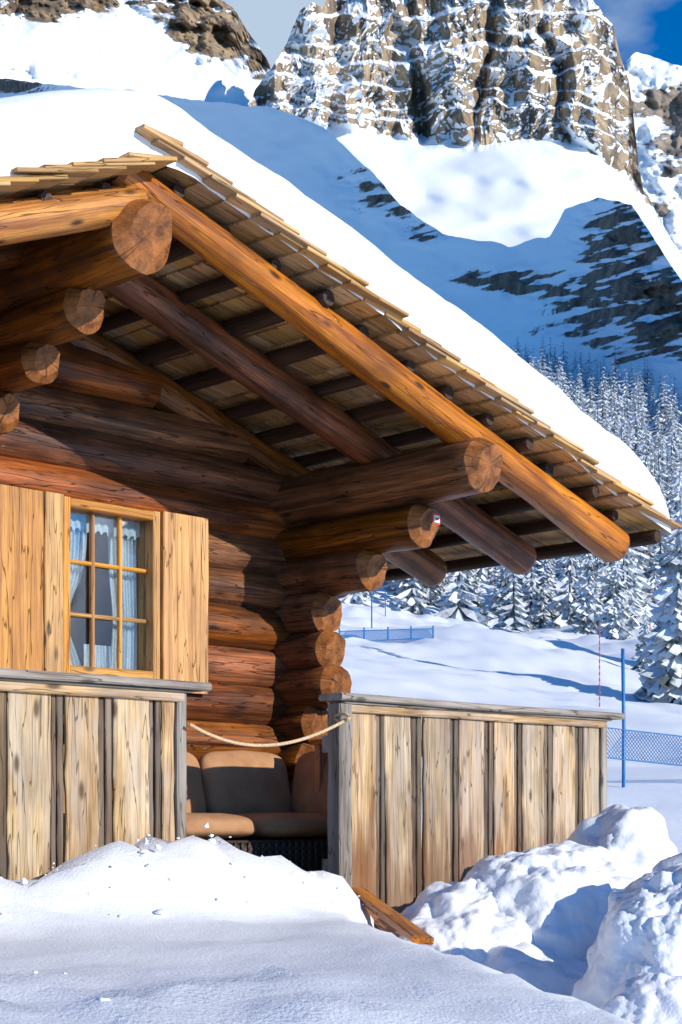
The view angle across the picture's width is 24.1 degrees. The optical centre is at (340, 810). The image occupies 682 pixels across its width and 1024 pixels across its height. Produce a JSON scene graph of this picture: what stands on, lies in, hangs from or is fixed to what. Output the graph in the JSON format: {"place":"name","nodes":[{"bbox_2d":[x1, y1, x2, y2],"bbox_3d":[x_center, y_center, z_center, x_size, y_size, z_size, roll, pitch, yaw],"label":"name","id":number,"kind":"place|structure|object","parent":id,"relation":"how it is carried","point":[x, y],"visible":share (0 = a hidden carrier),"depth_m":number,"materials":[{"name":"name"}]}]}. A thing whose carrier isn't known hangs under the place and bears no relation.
{"place":"outdoors","nodes":[
{"label":"outdoors","id":0,"kind":"place"},
{"bbox_2d":[0,0,271,105],"bbox_3d":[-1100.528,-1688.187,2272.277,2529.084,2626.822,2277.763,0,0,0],"label":"sunlit mountain slope","id":1,"kind":"structure","parent":0,"point":[207,50],"depth_m":3023.76,"materials":[{"name":"white snow"}]},
{"bbox_2d":[0,370,681,1023],"bbox_3d":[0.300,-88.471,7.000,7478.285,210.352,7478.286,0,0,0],"label":"snow ground","id":2,"kind":"structure","parent":0,"point":[272,940],"depth_m":6.45,"materials":[{"name":"white snow"}]},
{"bbox_2d":[0,668,211,879],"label":"wooden fence","id":3,"kind":"object","parent":2,"relation":"on","point":[121,740],"visible":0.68,"depth_m":7.21,"materials":[{"name":"brown wood"}]},
{"bbox_2d":[0,823,363,1000],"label":"snow clods","id":4,"kind":"object","parent":2,"relation":"on","point":[23,881],"visible":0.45,"depth_m":6.97,"materials":[{"name":"white snow"}]},
{"bbox_2d":[0,88,681,783],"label":"log cabin","id":5,"kind":"object","parent":2,"relation":"on","point":[256,420],"visible":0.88,"depth_m":8.92,"materials":[{"name":"brown wood"}]},
{"bbox_2d":[63,496,159,678],"bbox_3d":[-1.319,-1.215,8.933,0.160,0.971,0.669,0,0,45],"label":"window frame","id":6,"kind":"structure","parent":5,"relation":"in","point":[147,570],"depth_m":8.98,"materials":[{"name":"brown wood"}]},
{"bbox_2d":[371,590,385,627],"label":"slope marker pole","id":7,"kind":"object","parent":2,"relation":"on","point":[371,607],"visible":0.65,"depth_m":78.89,"materials":[{"name":"blue plastic"}]},
{"bbox_2d":[338,626,433,640],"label":"safety net fence","id":8,"kind":"object","parent":2,"relation":"on","point":[387,633],"visible":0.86,"depth_m":74.03,"materials":[{"name":"blue plastic"}]},
{"bbox_2d":[351,887,433,944],"bbox_3d":[0.207,0.502,7.692,0.149,0.228,1.235,0,0,-13],"label":"loose wooden plank","id":9,"kind":"object","parent":2,"relation":"on","point":[385,917],"visible":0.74,"depth_m":7.54,"materials":[{"name":"brown wood"}]},
{"bbox_2d":[414,580,442,606],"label":"spruce tree","id":10,"kind":"object","parent":2,"relation":"on","point":[433,598],"visible":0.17,"depth_m":157.94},
{"bbox_2d":[396,877,534,962],"bbox_3d":[0.664,0.883,7.862,1.182,1.114,1.239,0,0,23],"label":"snow pile","id":11,"kind":"object","parent":2,"relation":"on","point":[467,919],"visible":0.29,"depth_m":7.49,"materials":[{"name":"white snow"}]},
{"bbox_2d":[451,569,488,611],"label":"spruce tree","id":12,"kind":"object","parent":2,"relation":"on","point":[476,585],"visible":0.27,"depth_m":158.97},
{"bbox_2d":[319,692,624,912],"bbox_3d":[0.832,0.043,9.236,2.517,1.313,0.180,0,0,-45],"label":"wooden fence","id":13,"kind":"object","parent":2,"relation":"on","point":[499,779],"visible":0.7,"depth_m":8.95,"materials":[{"name":"brown wood"}]},
{"bbox_2d":[188,712,350,746],"bbox_3d":[-0.326,-0.413,7.950,0.114,0.202,1.087,0,0,41],"label":"rope barrier","id":14,"kind":"object","parent":13,"relation":"attached to","point":[340,722],"visible":1,"depth_m":7.97,"materials":[{"name":"beige fabric"}]},
{"bbox_2d":[488,566,510,616],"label":"spruce tree","id":15,"kind":"object","parent":2,"relation":"on","point":[498,597],"visible":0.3,"depth_m":162.67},
{"bbox_2d":[339,337,681,631],"bbox_3d":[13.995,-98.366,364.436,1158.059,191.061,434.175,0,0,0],"label":"distant spruce forest","id":16,"kind":"object","parent":2,"relation":"on","point":[607,403],"visible":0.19,"depth_m":182.56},
{"bbox_2d":[479,941,587,993],"bbox_3d":[0.783,1.050,7.419,1.525,0.900,0.923,0,0,0],"label":"snow pile","id":17,"kind":"object","parent":2,"relation":"on","point":[543,969],"visible":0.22,"depth_m":7.23,"materials":[{"name":"white snow"}]},
{"bbox_2d":[532,559,560,619],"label":"spruce tree","id":18,"kind":"object","parent":2,"relation":"on","point":[547,567],"visible":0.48,"depth_m":160.12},
{"bbox_2d":[463,840,637,960],"bbox_3d":[1.036,0.857,8.095,1.387,1.406,1.361,0,0,0],"label":"snow pile","id":19,"kind":"object","parent":2,"relation":"on","point":[554,896],"visible":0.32,"depth_m":7.67,"materials":[{"name":"white snow"}]},
{"bbox_2d":[569,553,605,634],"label":"spruce tree","id":20,"kind":"object","parent":2,"relation":"on","point":[586,614],"visible":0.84,"depth_m":144.59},
{"bbox_2d":[594,561,636,639],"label":"spruce tree","id":21,"kind":"object","parent":2,"relation":"on","point":[613,616],"visible":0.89,"depth_m":121.89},
{"bbox_2d":[566,804,678,877],"bbox_3d":[1.514,0.732,8.679,1.000,1.537,1.184,0,0,0],"label":"snow pile","id":22,"kind":"object","parent":2,"relation":"on","point":[637,842],"visible":0.2,"depth_m":8.42,"materials":[{"name":"white snow"}]},
{"bbox_2d":[621,648,625,787],"bbox_3d":[3.934,-1.190,22.299,0.065,2.138,0.050,0,0,0],"label":"slope marker pole","id":23,"kind":"object","parent":2,"relation":"on","point":[623,701],"visible":0.79,"depth_m":22.28,"materials":[{"name":"blue plastic"}]},
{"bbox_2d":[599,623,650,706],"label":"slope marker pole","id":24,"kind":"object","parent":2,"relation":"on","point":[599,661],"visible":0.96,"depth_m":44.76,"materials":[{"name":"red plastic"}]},
{"bbox_2d":[571,862,681,1007],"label":"snow pile","id":25,"kind":"object","parent":2,"relation":"on","point":[640,930],"visible":0.81,"depth_m":6.28,"materials":[{"name":"white snow"}]},
{"bbox_2d":[599,972,681,1023],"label":"snow pile","id":26,"kind":"object","parent":2,"relation":"on","point":[649,998],"visible":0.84,"depth_m":5.69,"materials":[{"name":"white snow"}]},
{"bbox_2d":[631,608,654,671],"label":"spruce tree","id":27,"kind":"object","parent":2,"relation":"on","point":[644,664],"visible":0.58,"depth_m":70.86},
{"bbox_2d":[607,727,681,765],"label":"safety net fence","id":28,"kind":"object","parent":2,"relation":"on","point":[653,733],"visible":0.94,"depth_m":22.37,"materials":[{"name":"blue plastic"}]},
{"bbox_2d":[632,475,681,704],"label":"spruce tree","id":29,"kind":"object","parent":2,"relation":"on","point":[660,678],"visible":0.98,"depth_m":59.34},
{"bbox_2d":[652,853,681,871],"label":"snow pile","id":30,"kind":"object","parent":2,"relation":"on","point":[666,863],"visible":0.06,"depth_m":7.24,"materials":[{"name":"white snow"}]},
{"bbox_2d":[0,78,681,422],"bbox_3d":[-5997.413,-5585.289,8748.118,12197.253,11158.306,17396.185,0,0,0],"label":"shaded mountain slope","id":31,"kind":"structure","parent":0,"point":[598,279],"depth_m":667.66,"materials":[{"name":"white snow"}]},
{"bbox_2d":[222,0,681,66],"label":"sky","id":32,"kind":"structure","parent":0,"point":[653,28],"materials":[{"name":"blue"}]},
{"bbox_2d":[247,0,681,279],"bbox_3d":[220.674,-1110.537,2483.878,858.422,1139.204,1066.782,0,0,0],"label":"rock cliff","id":33,"kind":"structure","parent":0,"point":[508,123],"depth_m":2723.61,"materials":[{"name":"grey stone"}]},
{"bbox_2d":[623,52,681,253],"bbox_3d":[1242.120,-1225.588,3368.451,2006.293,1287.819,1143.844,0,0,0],"label":"mountain ridge","id":34,"kind":"structure","parent":0,"point":[655,84],"depth_m":3679.60,"materials":[{"name":"white snow"}]},
{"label":"terrace deck","id":35,"kind":"structure","parent":0,"visible":0},
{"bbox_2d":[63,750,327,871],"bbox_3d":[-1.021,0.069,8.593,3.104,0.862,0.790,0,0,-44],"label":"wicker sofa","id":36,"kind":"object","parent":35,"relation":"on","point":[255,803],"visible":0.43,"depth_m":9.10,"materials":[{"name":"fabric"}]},
{"bbox_2d":[310,739,323,792],"bbox_3d":[0.083,0.043,9.395,0.450,0.915,0.304,0,0,-45],"label":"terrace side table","id":37,"kind":"object","parent":35,"relation":"on","point":[319,761],"visible":0.11,"depth_m":9.34,"materials":[{"name":"brown wood"}]}
]}

